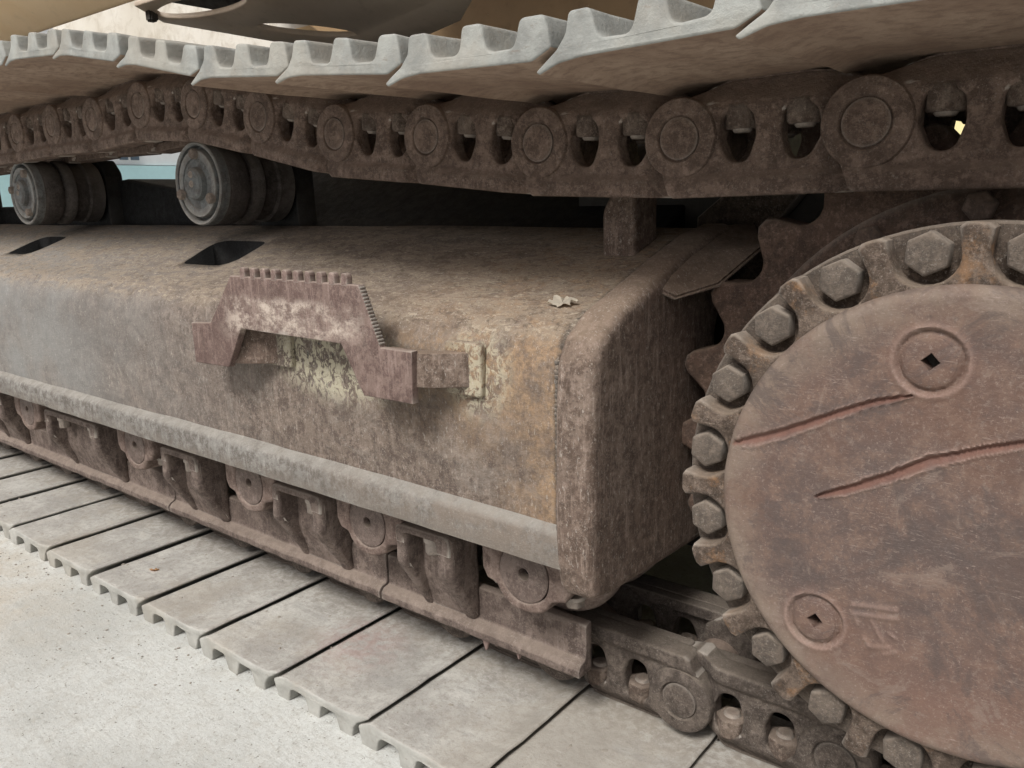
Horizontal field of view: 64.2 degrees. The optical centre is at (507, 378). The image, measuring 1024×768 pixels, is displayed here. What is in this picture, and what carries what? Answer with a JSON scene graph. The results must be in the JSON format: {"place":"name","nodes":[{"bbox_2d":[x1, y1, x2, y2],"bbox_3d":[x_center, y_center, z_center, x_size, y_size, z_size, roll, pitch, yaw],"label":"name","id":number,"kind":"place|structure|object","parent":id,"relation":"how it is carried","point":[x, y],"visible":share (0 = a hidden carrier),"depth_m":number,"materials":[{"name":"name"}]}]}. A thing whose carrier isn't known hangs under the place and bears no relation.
{"place":"outdoors","nodes":[
{"label":"outdoors","id":0,"kind":"place"},
{"bbox_2d":[0,28,179,206],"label":"site wall","id":1,"kind":"structure","parent":0,"point":[162,166],"depth_m":18.07,"materials":[{"name":"teal paint"}]},
{"bbox_2d":[0,0,714,48],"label":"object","id":2,"kind":"object","parent":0,"point":[234,23],"visible":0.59,"depth_m":2.05,"materials":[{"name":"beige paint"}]},
{"bbox_2d":[0,531,718,767],"bbox_3d":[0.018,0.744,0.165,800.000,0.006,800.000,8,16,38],"label":"ground","id":3,"kind":"structure","parent":0,"point":[53,720],"depth_m":1.30,"materials":[{"name":"concrete"}]},
{"bbox_2d":[0,541,260,767],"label":"grit","id":4,"kind":"object","parent":3,"relation":"on","point":[93,630],"visible":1,"depth_m":1.51,"materials":[{"name":"grey gravel"}]},
{"bbox_2d":[0,133,824,545],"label":"chassis","id":5,"kind":"object","parent":3,"relation":"on","point":[150,201],"visible":0.02,"depth_m":2.13,"materials":[{"name":"black metal"}]},
{"bbox_2d":[0,0,1023,767],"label":"crawler track","id":6,"kind":"structure","parent":3,"relation":"on","point":[724,98],"depth_m":1.11,"materials":[{"name":"metal"}]},
{"bbox_2d":[0,233,607,767],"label":"crumbs","id":7,"kind":"object","parent":6,"relation":"on","point":[346,617],"visible":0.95,"depth_m":1.40,"materials":[{"name":"brown soil"}]},
{"bbox_2d":[0,144,806,598],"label":"undercarriage beam","id":8,"kind":"structure","parent":6,"relation":"attached to","point":[486,396],"depth_m":1.16,"materials":[{"name":"metal"}]},
{"bbox_2d":[0,194,2,223],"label":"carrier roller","id":9,"kind":"object","parent":8,"relation":"on","point":[0,207],"visible":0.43,"depth_m":2.79,"materials":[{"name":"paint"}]},
{"bbox_2d":[14,397,47,429],"bbox_3d":[-1.131,0.056,2.138,0.182,0.182,0.241,8,16,38],"label":"track roller","id":10,"kind":"object","parent":8,"relation":"attached to","point":[31,414],"visible":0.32,"depth_m":2.04,"materials":[{"name":"metal"}]},
{"bbox_2d":[8,161,124,224],"bbox_3d":[-1.194,-0.486,2.218,0.166,0.205,0.252,8,16,38],"label":"carrier roller","id":11,"kind":"object","parent":8,"relation":"on","point":[50,192],"visible":0.96,"depth_m":2.16,"materials":[{"name":"paint"}]},
{"bbox_2d":[117,429,164,469],"bbox_3d":[-0.711,0.119,1.809,0.182,0.182,0.241,8,16,38],"label":"track roller","id":12,"kind":"object","parent":8,"relation":"attached to","point":[141,453],"visible":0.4,"depth_m":1.71,"materials":[{"name":"metal"}]},
{"bbox_2d":[175,142,316,225],"bbox_3d":[-0.547,-0.390,1.711,0.166,0.205,0.252,8,16,38],"label":"carrier roller","id":13,"kind":"object","parent":8,"relation":"on","point":[218,186],"visible":0.9,"depth_m":1.64,"materials":[{"name":"paint"}]},
{"bbox_2d":[225,464,278,511],"bbox_3d":[-0.392,0.167,1.558,0.182,0.182,0.241,8,16,38],"label":"track roller","id":14,"kind":"object","parent":8,"relation":"attached to","point":[252,490],"visible":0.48,"depth_m":1.47,"materials":[{"name":"metal"}]},
{"bbox_2d":[0,393,590,678],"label":"track guard","id":15,"kind":"object","parent":8,"relation":"attached to","point":[429,573],"visible":0.86,"depth_m":1.41,"materials":[{"name":"metal"}]},
{"bbox_2d":[483,640,520,658],"bbox_3d":[-0.004,0.402,1.215,0.088,0.026,0.017,8,16,38],"label":"mud clump","id":16,"kind":"object","parent":15,"relation":"hanging from","point":[486,644],"visible":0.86,"depth_m":1.23,"materials":[{"name":"soil"}]},
{"bbox_2d":[336,499,405,555],"bbox_3d":[-0.146,0.203,1.365,0.182,0.182,0.241,8,16,38],"label":"track roller","id":17,"kind":"object","parent":8,"relation":"attached to","point":[371,532],"visible":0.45,"depth_m":1.28,"materials":[{"name":"metal"}]},
{"bbox_2d":[547,295,577,306],"bbox_3d":[0.067,-0.095,0.998,0.042,0.009,0.020,6,32,32],"label":"dry leaf","id":18,"kind":"object","parent":8,"relation":"on","point":[557,301],"visible":1,"depth_m":1.00,"materials":[{"name":"beige plant"}]},
{"bbox_2d":[482,546,654,613],"bbox_3d":[0.095,0.239,1.177,0.182,0.182,0.241,8,16,38],"label":"track roller","id":19,"kind":"object","parent":8,"relation":"attached to","point":[529,586],"visible":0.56,"depth_m":1.09,"materials":[{"name":"metal"}]},
{"bbox_2d":[682,116,1023,510],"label":"sprocket","id":20,"kind":"object","parent":6,"relation":"attached to","point":[791,248],"visible":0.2,"depth_m":0.92,"materials":[{"name":"metal"}]},
{"bbox_2d":[682,219,1023,767],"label":"final drive","id":21,"kind":"structure","parent":20,"relation":"attached to","point":[853,479],"depth_m":0.74,"materials":[{"name":"brown metal"}]},
{"bbox_2d":[954,121,964,134],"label":"yellow wall","id":22,"kind":"structure","parent":0,"point":[959,126],"depth_m":7.75,"materials":[{"name":"yellow paint"}]}
]}

